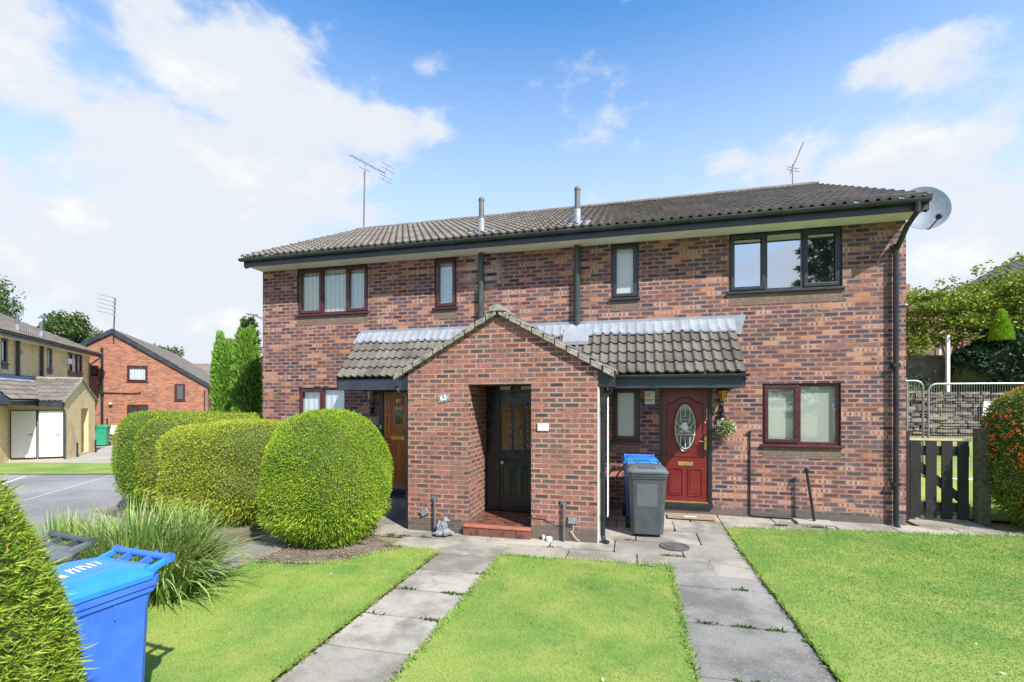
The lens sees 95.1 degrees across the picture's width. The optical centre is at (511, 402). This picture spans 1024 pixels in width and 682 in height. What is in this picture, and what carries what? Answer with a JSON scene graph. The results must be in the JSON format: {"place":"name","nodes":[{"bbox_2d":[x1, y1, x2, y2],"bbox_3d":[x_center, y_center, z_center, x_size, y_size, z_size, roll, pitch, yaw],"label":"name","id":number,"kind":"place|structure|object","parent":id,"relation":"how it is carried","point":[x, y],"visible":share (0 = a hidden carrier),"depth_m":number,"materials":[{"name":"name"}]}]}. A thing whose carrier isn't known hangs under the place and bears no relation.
{"place":"outdoors","nodes":[
{"label":"outdoors","id":0,"kind":"place"},
{"bbox_2d":[0,463,115,473],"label":"verge lawn","id":1,"kind":"structure","parent":0,"point":[61,468],"depth_m":15.78,"materials":[{"name":"green plant"}]},
{"bbox_2d":[3,443,116,462],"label":"path","id":2,"kind":"structure","parent":0,"point":[102,454],"depth_m":18.51,"materials":[{"name":"concrete"}]},
{"bbox_2d":[95,424,110,445],"bbox_3d":[-21.213,1.707,24.239,0.600,1.083,0.785,0,0,-24],"label":"wheelie bin","id":3,"kind":"object","parent":2,"relation":"on","point":[102,434],"visible":0.85,"depth_m":23.99,"materials":[{"name":"green plastic"}]},
{"bbox_2d":[0,474,140,536],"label":"road","id":4,"kind":"structure","parent":0,"point":[100,493],"depth_m":11.31,"materials":[{"name":"grey asphalt"}]},
{"bbox_2d":[24,475,110,500],"bbox_3d":[-11.779,2.244,12.661,0.036,0.001,4.198,0,0,-18],"label":"parking line","id":5,"kind":"object","parent":4,"relation":"on","point":[65,488],"visible":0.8,"depth_m":12.12,"materials":[{"name":"white paint"}]},
{"bbox_2d":[40,486,211,606],"bbox_3d":[-3.773,1.448,4.573,1.630,1.225,1.556,0,0,14],"label":"strap leaf plant","id":6,"kind":"object","parent":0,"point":[117,540],"visible":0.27,"depth_m":4.54,"materials":[{"name":"green plant"}]},
{"bbox_2d":[96,503,405,563],"bbox_3d":[-5.176,2.098,8.659,5.015,0.239,8.774,0,0,-29],"label":"planting bed","id":7,"kind":"object","parent":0,"point":[254,530],"visible":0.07,"depth_m":6.71,"materials":[{"name":"soil"}]},
{"bbox_2d":[27,505,108,554],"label":"strap leaf plant","id":8,"kind":"object","parent":7,"relation":"on","point":[58,528],"visible":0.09,"depth_m":4.68,"materials":[{"name":"green plant"}]},
{"bbox_2d":[44,508,140,558],"bbox_3d":[-4.107,1.549,4.616,0.977,1.022,0.976,0,0,14],"label":"strap leaf plant","id":9,"kind":"object","parent":7,"relation":"on","point":[85,555],"visible":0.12,"depth_m":4.54,"materials":[{"name":"green plant"}]},
{"bbox_2d":[109,409,229,510],"bbox_3d":[-6.985,1.198,9.947,2.139,2.139,2.276,0,0,14],"label":"clipped shrub","id":10,"kind":"object","parent":7,"relation":"on","point":[124,468],"visible":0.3,"depth_m":9.19,"materials":[{"name":"green plant"}]},
{"bbox_2d":[132,411,256,511],"bbox_3d":[-6.169,1.195,9.520,2.347,2.042,2.242,0,0,14],"label":"clipped shrub","id":11,"kind":"object","parent":7,"relation":"on","point":[145,453],"visible":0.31,"depth_m":8.84,"materials":[{"name":"green plant"}]},
{"bbox_2d":[152,417,283,525],"bbox_3d":[-4.859,1.209,8.379,2.522,1.920,2.168,0,0,14],"label":"clipped shrub","id":12,"kind":"object","parent":7,"relation":"on","point":[220,461],"visible":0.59,"depth_m":7.49,"materials":[{"name":"green plant"}]},
{"bbox_2d":[239,412,262,418],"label":"clipped hedge","id":13,"kind":"object","parent":7,"relation":"on","point":[257,415],"visible":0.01,"depth_m":10.97,"materials":[{"name":"green plant"}]},
{"bbox_2d":[253,406,394,548],"bbox_3d":[-2.746,1.098,7.033,1.903,2.089,1.869,0,0,14],"label":"clipped shrub","id":14,"kind":"object","parent":7,"relation":"on","point":[326,474],"visible":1,"depth_m":6.38,"materials":[{"name":"green plant"}]},
{"bbox_2d":[144,547,438,681],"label":"lawn","id":15,"kind":"structure","parent":0,"point":[268,635],"depth_m":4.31,"materials":[{"name":"green plant"}]},
{"bbox_2d":[39,530,97,565],"bbox_3d":[-3.307,1.487,3.035,0.600,1.083,0.785,0,0,22],"label":"wheelie bin","id":16,"kind":"object","parent":15,"relation":"on","point":[67,550],"visible":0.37,"depth_m":3.23,"materials":[{"name":"grey plastic"}]},
{"bbox_2d":[51,545,175,681],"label":"wheelie bin","id":17,"kind":"object","parent":15,"relation":"on","point":[112,595],"visible":0.68,"depth_m":2.67,"materials":[{"name":"blue plastic"}]},
{"bbox_2d":[94,495,259,607],"bbox_3d":[-3.471,1.498,4.813,1.828,1.124,1.746,0,0,-36],"label":"strap leaf plant","id":18,"kind":"object","parent":15,"relation":"on","point":[171,576],"visible":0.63,"depth_m":4.72,"materials":[{"name":"green plant"}]},
{"bbox_2d":[140,494,271,603],"bbox_3d":[-3.483,1.528,5.249,1.868,1.064,1.738,0,0,14],"label":"strap leaf plant","id":19,"kind":"object","parent":15,"relation":"on","point":[204,536],"visible":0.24,"depth_m":5.18,"materials":[{"name":"green plant"}]},
{"bbox_2d":[278,540,506,681],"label":"path","id":20,"kind":"structure","parent":0,"point":[370,646],"depth_m":4.24,"materials":[{"name":"concrete"}]},
{"bbox_2d":[0,0,1023,364],"label":"sky","id":21,"kind":"structure","parent":0,"point":[147,147],"materials":[{"name":"blue"}]},
{"bbox_2d":[394,555,695,681],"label":"lawn","id":22,"kind":"structure","parent":0,"point":[525,670],"depth_m":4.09,"materials":[{"name":"green plant"}]},
{"bbox_2d":[207,497,1023,580],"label":"paving","id":23,"kind":"structure","parent":0,"point":[718,551],"depth_m":6.84,"materials":[{"name":"concrete"}]},
{"bbox_2d":[432,516,453,535],"bbox_3d":[-1.054,1.875,7.122,0.331,0.308,0.216,0,0,14],"label":"stone ornament","id":24,"kind":"object","parent":23,"relation":"on","point":[442,529],"visible":1,"depth_m":7.06,"materials":[{"name":"grey stone"}]},
{"bbox_2d":[546,536,551,541],"bbox_3d":[0.543,1.999,6.832,0.094,0.062,0.092,0,0,14],"label":"plastic pot","id":25,"kind":"object","parent":23,"relation":"on","point":[548,538],"visible":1,"depth_m":6.80,"materials":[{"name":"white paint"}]},
{"bbox_2d":[281,523,841,681],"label":"edge weeds","id":26,"kind":"object","parent":23,"relation":"on","point":[705,622],"visible":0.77,"depth_m":4.46,"materials":[{"name":"green plant"}]},
{"bbox_2d":[622,454,660,515],"bbox_3d":[2.186,1.457,7.970,0.600,1.083,0.785,0,0,11],"label":"wheelie bin","id":27,"kind":"object","parent":23,"relation":"on","point":[636,457],"visible":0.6,"depth_m":7.81,"materials":[{"name":"blue plastic"}]},
{"bbox_2d":[625,460,668,534],"bbox_3d":[2.074,1.487,7.277,0.600,1.083,0.785,0,0,10],"label":"wheelie bin","id":28,"kind":"object","parent":23,"relation":"on","point":[646,483],"visible":1,"depth_m":6.96,"materials":[{"name":"grey plastic"}]},
{"bbox_2d":[660,542,689,550],"bbox_3d":[2.282,2.019,6.573,0.400,0.013,0.396,0,0,14],"label":"drain cover","id":29,"kind":"object","parent":23,"relation":"on","point":[675,546],"visible":1,"depth_m":6.54,"materials":[{"name":"metal"}]},
{"bbox_2d":[667,513,715,520],"bbox_3d":[3.051,1.954,7.999,0.760,0.017,0.300,0,0,14],"label":"doormat","id":30,"kind":"object","parent":23,"relation":"on","point":[691,516],"visible":1,"depth_m":7.98,"materials":[{"name":"beige fabric"}]},
{"bbox_2d":[793,468,835,525],"bbox_3d":[4.919,1.526,7.635,0.540,0.897,0.260,0,0,14],"label":"leaning post","id":31,"kind":"object","parent":23,"relation":"on","point":[813,521],"visible":1,"depth_m":7.64,"materials":[{"name":"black paint"}]},
{"bbox_2d":[256,517,1023,681],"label":"ground","id":32,"kind":"structure","parent":0,"point":[1002,525],"depth_m":6.09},
{"bbox_2d":[0,275,26,319],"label":"broadleaf tree","id":33,"kind":"object","parent":32,"relation":"on","point":[4,293],"visible":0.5,"depth_m":38.21,"materials":[{"name":"green plant"}]},
{"bbox_2d":[0,470,99,681],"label":"conifer bush","id":34,"kind":"object","parent":32,"relation":"on","point":[39,640],"visible":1,"depth_m":1.57,"materials":[{"name":"green plant"}]},
{"bbox_2d":[0,313,102,462],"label":"brick house","id":35,"kind":"structure","parent":32,"relation":"on","point":[49,400],"depth_m":18.57,"materials":[{"name":"brick"}]},
{"bbox_2d":[1,338,9,369],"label":"window","id":36,"kind":"structure","parent":35,"relation":"in","point":[4,365],"depth_m":17.80,"materials":[{"name":"glass"}]},
{"bbox_2d":[10,410,36,459],"bbox_3d":[-18.868,1.253,18.081,0.780,1.899,0.082,0,0,-24],"label":"store door","id":37,"kind":"structure","parent":35,"relation":"in","point":[23,423],"depth_m":18.10,"materials":[{"name":"white paint"}]},
{"bbox_2d":[47,348,53,373],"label":"window","id":38,"kind":"structure","parent":35,"relation":"in","point":[49,352],"depth_m":20.95,"materials":[{"name":"glass"}]},
{"bbox_2d":[38,410,62,458],"bbox_3d":[-18.140,1.253,18.411,0.780,1.899,0.082,0,0,-24],"label":"store door","id":39,"kind":"structure","parent":35,"relation":"in","point":[50,422],"depth_m":18.42,"materials":[{"name":"white paint"}]},
{"bbox_2d":[63,358,71,363],"bbox_3d":[-21.156,-1.955,22.303,0.200,0.240,0.340,0,0,-24],"label":"floodlight","id":40,"kind":"object","parent":35,"relation":"attached to","point":[67,361],"visible":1,"depth_m":22.17,"materials":[{"name":"white paint"}]},
{"bbox_2d":[67,352,83,376],"bbox_3d":[-21.758,-1.839,23.255,0.205,1.177,1.790,0,0,-24],"label":"window","id":41,"kind":"structure","parent":35,"relation":"in","point":[74,369],"depth_m":23.45,"materials":[{"name":"glass"}]},
{"bbox_2d":[37,309,102,346],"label":"broadleaf tree","id":42,"kind":"object","parent":32,"relation":"on","point":[57,323],"visible":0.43,"depth_m":41.39,"materials":[{"name":"green plant"}]},
{"bbox_2d":[79,328,210,442],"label":"gabled brick house","id":43,"kind":"structure","parent":32,"relation":"on","point":[130,374],"depth_m":26.51,"materials":[{"name":"brick"}]},
{"bbox_2d":[91,365,98,375],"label":"window","id":44,"kind":"structure","parent":43,"relation":"in","point":[94,369],"depth_m":25.71,"materials":[{"name":"brown glass"}]},
{"bbox_2d":[97,294,115,340],"bbox_3d":[-22.248,-4.660,25.691,0.124,2.483,0.796,0,0,45],"label":"tv aerial","id":45,"kind":"object","parent":43,"relation":"attached to","point":[114,306],"visible":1,"depth_m":25.89,"materials":[{"name":"black paint"}]},
{"bbox_2d":[126,366,147,381],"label":"window","id":46,"kind":"structure","parent":43,"relation":"in","point":[134,373],"depth_m":26.54,"materials":[{"name":"white glass"}]},
{"bbox_2d":[127,405,147,419],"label":"window","id":47,"kind":"structure","parent":43,"relation":"in","point":[130,408],"depth_m":26.47,"materials":[{"name":"grey glass"}]},
{"bbox_2d":[175,384,184,400],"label":"window","id":48,"kind":"structure","parent":43,"relation":"in","point":[179,388],"depth_m":27.34,"materials":[{"name":"grey glass"}]},
{"bbox_2d":[154,342,184,363],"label":"broadleaf tree","id":49,"kind":"object","parent":32,"relation":"on","point":[175,350],"visible":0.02,"depth_m":60.40,"materials":[{"name":"green plant"}]},
{"bbox_2d":[180,364,262,412],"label":"house","id":50,"kind":"structure","parent":32,"relation":"on","point":[205,367],"depth_m":49.66,"materials":[{"name":"red brick"}]},
{"bbox_2d":[208,330,235,412],"bbox_3d":[-7.901,0.158,12.890,0.834,4.316,0.837,0,0,14],"label":"columnar conifer","id":51,"kind":"object","parent":32,"relation":"on","point":[219,374],"visible":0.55,"depth_m":12.65,"materials":[{"name":"green plant"}]},
{"bbox_2d":[228,324,262,413],"bbox_3d":[-7.309,0.056,12.876,0.903,4.443,0.899,0,0,14],"label":"columnar conifer","id":52,"kind":"object","parent":32,"relation":"on","point":[245,388],"visible":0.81,"depth_m":12.63,"materials":[{"name":"green plant"}]},
{"bbox_2d":[238,181,933,543],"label":"brick house","id":53,"kind":"structure","parent":32,"relation":"on","point":[778,311],"depth_m":8.02,"materials":[{"name":"brick"}]},
{"bbox_2d":[299,387,344,413],"bbox_3d":[-4.096,0.312,10.149,1.230,1.265,0.205,0,0,14],"label":"window","id":54,"kind":"structure","parent":53,"relation":"in","point":[309,398],"depth_m":10.18,"materials":[{"name":"white glass"}]},
{"bbox_2d":[294,264,368,325],"bbox_3d":[-3.853,-2.298,10.088,1.790,1.245,0.205,0,0,14],"label":"window","id":55,"kind":"structure","parent":53,"relation":"in","point":[337,292],"depth_m":10.12,"materials":[{"name":"glass"}]},
{"bbox_2d":[366,391,373,413],"bbox_3d":[-2.935,-0.050,9.699,0.180,0.580,0.198,0,0,14],"label":"wall lantern","id":56,"kind":"object","parent":53,"relation":"attached to","point":[369,395],"depth_m":9.71,"materials":[{"name":"black paint"}]},
{"bbox_2d":[349,155,393,226],"bbox_3d":[-4.275,-6.334,14.160,1.397,2.529,0.504,0,0,14],"label":"tv aerial","id":57,"kind":"object","parent":53,"relation":"attached to","point":[365,163],"visible":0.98,"depth_m":14.19,"materials":[{"name":"metal"}]},
{"bbox_2d":[379,391,407,492],"bbox_3d":[-2.342,0.795,9.661,0.910,2.130,0.130,0,0,14],"label":"front door","id":58,"kind":"structure","parent":53,"relation":"in","point":[391,404],"depth_m":9.69,"materials":[{"name":"brown wood"}]},
{"bbox_2d":[437,393,449,402],"bbox_3d":[-1.070,-0.067,7.307,0.190,0.130,0.017,-10,-2,14],"label":"house number plate","id":59,"kind":"object","parent":53,"relation":"attached to","point":[443,397],"visible":1,"depth_m":7.30,"materials":[{"name":"grey stone"}]},
{"bbox_2d":[432,257,457,318],"bbox_3d":[-1.326,-2.293,9.456,0.540,1.235,0.205,0,0,14],"label":"window","id":60,"kind":"structure","parent":53,"relation":"in","point":[445,268],"depth_m":9.46,"materials":[{"name":"glass"}]},
{"bbox_2d":[486,386,530,511],"bbox_3d":[0.030,0.800,7.996,0.986,2.140,0.160,0,0,14],"label":"porch door","id":61,"kind":"structure","parent":53,"relation":"in","point":[508,415],"depth_m":8.03,"materials":[{"name":"black paint"}]},
{"bbox_2d":[537,424,548,430],"bbox_3d":[0.458,0.370,6.924,0.170,0.110,0.020,0,0,14],"label":"blank wall plate","id":62,"kind":"object","parent":53,"relation":"attached to","point":[542,427],"visible":1,"depth_m":6.91,"materials":[{"name":"beige plastic"}]},
{"bbox_2d":[609,243,639,310],"bbox_3d":[2.074,-2.293,8.606,0.550,1.235,0.205,0,0,14],"label":"window","id":63,"kind":"structure","parent":53,"relation":"in","point":[624,257],"depth_m":8.59,"materials":[{"name":"glass"}]},
{"bbox_2d":[610,390,641,453],"bbox_3d":[2.094,0.337,8.602,0.550,1.215,0.205,0,0,14],"label":"window","id":64,"kind":"structure","parent":53,"relation":"in","point":[625,403],"depth_m":8.59,"materials":[{"name":"grey glass"}]},
{"bbox_2d":[644,389,654,406],"bbox_3d":[2.477,-0.085,8.423,0.190,0.330,0.050,0,0,14],"label":"sign","id":65,"kind":"object","parent":53,"relation":"attached to","point":[649,397],"visible":0.94,"depth_m":8.40,"materials":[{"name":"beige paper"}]},
{"bbox_2d":[659,389,712,508],"bbox_3d":[3.074,0.770,8.313,0.903,2.160,0.120,0,0,14],"label":"front door","id":66,"kind":"structure","parent":53,"relation":"in","point":[685,415],"depth_m":8.31,"materials":[{"name":"red paint"}]},
{"bbox_2d":[717,389,727,418],"bbox_3d":[3.623,-0.010,8.059,0.180,0.580,0.198,0,0,14],"label":"wall lantern","id":67,"kind":"object","parent":53,"relation":"attached to","point":[722,393],"depth_m":8.04,"materials":[{"name":"black paint"}]},
{"bbox_2d":[714,409,736,437],"bbox_3d":[3.650,0.360,8.014,0.361,0.494,0.360,0,0,14],"label":"hanging flower ball","id":68,"kind":"object","parent":53,"relation":"hanging from","point":[725,427],"visible":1,"depth_m":7.95,"materials":[{"name":"white plant"}]},
{"bbox_2d":[748,431,798,518],"bbox_3d":[4.428,1.224,7.941,0.760,1.469,0.044,0,0,14],"label":"wall conduit","id":69,"kind":"object","parent":53,"relation":"attached to","point":[749,472],"depth_m":8.02,"materials":[{"name":"black paint"}]},
{"bbox_2d":[727,226,845,305],"bbox_3d":[4.616,-2.298,7.971,1.790,1.245,0.205,0,0,14],"label":"window","id":70,"kind":"structure","parent":53,"relation":"in","point":[803,261],"depth_m":7.95,"materials":[{"name":"glass"}]},
{"bbox_2d":[786,141,803,183],"bbox_3d":[6.867,-5.692,11.374,0.416,1.244,0.242,0,0,14],"label":"tv aerial","id":71,"kind":"object","parent":53,"relation":"attached to","point":[792,167],"visible":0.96,"depth_m":11.37,"materials":[{"name":"metal"}]},
{"bbox_2d":[760,383,843,459],"bbox_3d":[4.863,0.312,7.909,1.240,1.265,0.205,0,0,14],"label":"window","id":72,"kind":"structure","parent":53,"relation":"in","point":[800,420],"depth_m":7.91,"materials":[{"name":"white glass"}]},
{"bbox_2d":[902,186,951,229],"bbox_3d":[6.810,-3.237,7.767,0.633,0.822,0.618,0,0,-36],"label":"satellite dish","id":73,"kind":"object","parent":53,"relation":"attached to","point":[937,213],"visible":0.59,"depth_m":7.79,"materials":[{"name":"grey paint"}]},
{"bbox_2d":[906,431,909,522],"bbox_3d":[6.609,1.280,7.882,0.100,1.600,0.100,0,0,14],"label":"gate post","id":74,"kind":"object","parent":32,"relation":"on","point":[907,475],"visible":0.27,"depth_m":7.83,"materials":[{"name":"black wood"}]},
{"bbox_2d":[910,438,970,520],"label":"wooden gate","id":75,"kind":"structure","parent":74,"relation":"attached to","point":[946,451],"depth_m":7.80,"materials":[{"name":"black wood"}]},
{"bbox_2d":[973,428,990,526],"bbox_3d":[7.688,1.255,7.664,0.170,1.650,0.140,0,0,14],"label":"gate post","id":76,"kind":"object","parent":32,"relation":"on","point":[981,497],"visible":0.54,"depth_m":7.61,"materials":[{"name":"black wood"}]},
{"bbox_2d":[979,386,1023,526],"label":"firethorn bush","id":77,"kind":"object","parent":32,"relation":"on","point":[1003,420],"visible":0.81,"depth_m":7.36,"materials":[{"name":"green plant"}]},
{"bbox_2d":[668,559,835,681],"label":"path","id":78,"kind":"structure","parent":0,"point":[727,651],"depth_m":4.11,"materials":[{"name":"grey concrete"}]},
{"bbox_2d":[728,527,1023,681],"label":"lawn","id":79,"kind":"structure","parent":0,"point":[887,678],"depth_m":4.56,"materials":[{"name":"green plant"}]},
{"bbox_2d":[149,524,1023,681],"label":"edge grass","id":80,"kind":"structure","parent":79,"relation":"on","point":[675,588],"depth_m":4.96,"materials":[{"name":"green plant"}]},
{"bbox_2d":[910,435,972,441],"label":"bank","id":81,"kind":"structure","parent":0,"point":[958,437],"depth_m":11.00,"materials":[{"name":"beige stone"}]},
{"bbox_2d":[906,346,939,355],"bbox_3d":[12.883,-0.695,15.354,1.850,2.250,0.100,0,0,14],"label":"timber fence panel","id":82,"kind":"object","parent":81,"relation":"on","point":[935,350],"visible":0.04,"depth_m":15.16,"materials":[{"name":"beige wood"}]},
{"bbox_2d":[906,373,945,391],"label":"dark shrub","id":83,"kind":"object","parent":81,"relation":"on","point":[912,386],"visible":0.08,"depth_m":12.00,"materials":[{"name":"green plant"}]},
{"bbox_2d":[906,355,950,391],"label":"garden wall","id":84,"kind":"structure","parent":81,"relation":"on","point":[932,367],"depth_m":13.15,"materials":[{"name":"stone"}]},
{"bbox_2d":[906,284,976,354],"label":"brick house","id":85,"kind":"structure","parent":81,"relation":"on","point":[921,290],"depth_m":18.51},
{"bbox_2d":[945,335,949,391],"bbox_3d":[11.205,-0.545,12.042,0.070,2.350,0.070,0,0,14],"label":"concrete post","id":86,"kind":"object","parent":81,"relation":"on","point":[947,359],"visible":0.56,"depth_m":12.01,"materials":[{"name":"white paint"}]},
{"bbox_2d":[908,391,1009,436],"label":"stone wall","id":87,"kind":"structure","parent":81,"relation":"on","point":[967,412],"depth_m":11.14,"materials":[{"name":"grey stone"}]},
{"bbox_2d":[982,401,991,415],"bbox_3d":[11.101,0.140,10.883,0.300,0.340,0.060,0,0,14],"label":"white board","id":88,"kind":"object","parent":87,"relation":"attached to","point":[986,403],"visible":0.36,"depth_m":10.89,"materials":[{"name":"paint"}]},
{"bbox_2d":[906,252,1023,389],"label":"maple tree","id":89,"kind":"object","parent":81,"relation":"on","point":[989,303],"visible":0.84,"depth_m":12.25,"materials":[{"name":"green plant"}]},
{"bbox_2d":[950,328,1023,392],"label":"ivy mass","id":90,"kind":"object","parent":81,"relation":"on","point":[983,360],"visible":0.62,"depth_m":11.65,"materials":[{"name":"green plant"}]},
{"bbox_2d":[954,258,1023,331],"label":"slate roof house","id":91,"kind":"structure","parent":81,"relation":"on","point":[1014,265],"depth_m":22.62,"materials":[{"name":"brick"}]},
{"bbox_2d":[987,308,1015,347],"bbox_3d":[12.172,-1.107,11.645,0.535,2.474,0.528,0,0,14],"label":"dwarf conifer","id":92,"kind":"object","parent":81,"relation":"on","point":[1005,329],"visible":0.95,"depth_m":11.54,"materials":[{"name":"green plant"}]},
{"bbox_2d":[921,441,993,503],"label":"grass bank","id":93,"kind":"structure","parent":0,"point":[954,475],"depth_m":9.95,"materials":[{"name":"green plant"}]},
{"bbox_2d":[906,377,907,430],"bbox_3d":[7.560,0.407,11.172,3.192,2.037,0.045,0,0,15],"label":"fence panel","id":94,"kind":"object","parent":93,"relation":"on","point":[906,405],"visible":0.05,"depth_m":10.75,"materials":[{"name":"metal"}]},
{"bbox_2d":[906,380,923,462],"bbox_3d":[7.444,0.527,10.607,3.142,2.037,0.044,0,0,16],"label":"fence panel","id":95,"kind":"object","parent":93,"relation":"on","point":[921,383],"visible":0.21,"depth_m":10.17,"materials":[{"name":"metal"}]},
{"bbox_2d":[927,382,1023,479],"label":"fence panel","id":96,"kind":"object","parent":93,"relation":"on","point":[928,404],"visible":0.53,"depth_m":9.86,"materials":[{"name":"metal"}]},
{"bbox_2d":[921,499,1022,521],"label":"back lawn","id":97,"kind":"structure","parent":0,"point":[992,517],"depth_m":8.13,"materials":[{"name":"green plant"}]},
{"label":"far lawn","id":98,"kind":"structure","parent":0,"visible":0},
{"bbox_2d":[233,315,262,408],"bbox_3d":[-13.395,-1.040,23.884,3.809,6.939,3.364,0,0,14],"label":"spruce tree","id":99,"kind":"object","parent":98,"relation":"on","point":[244,322],"visible":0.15,"depth_m":23.95,"materials":[{"name":"green plant"}]},
{"bbox_2d":[246,313,262,318],"bbox_3d":[-11.966,-0.980,22.000,1.020,6.420,0.200,0,0,0],"label":"street lamp","id":100,"kind":"object","parent":98,"relation":"on","point":[256,315],"visible":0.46,"depth_m":21.95,"materials":[{"name":"metal"}]}
]}

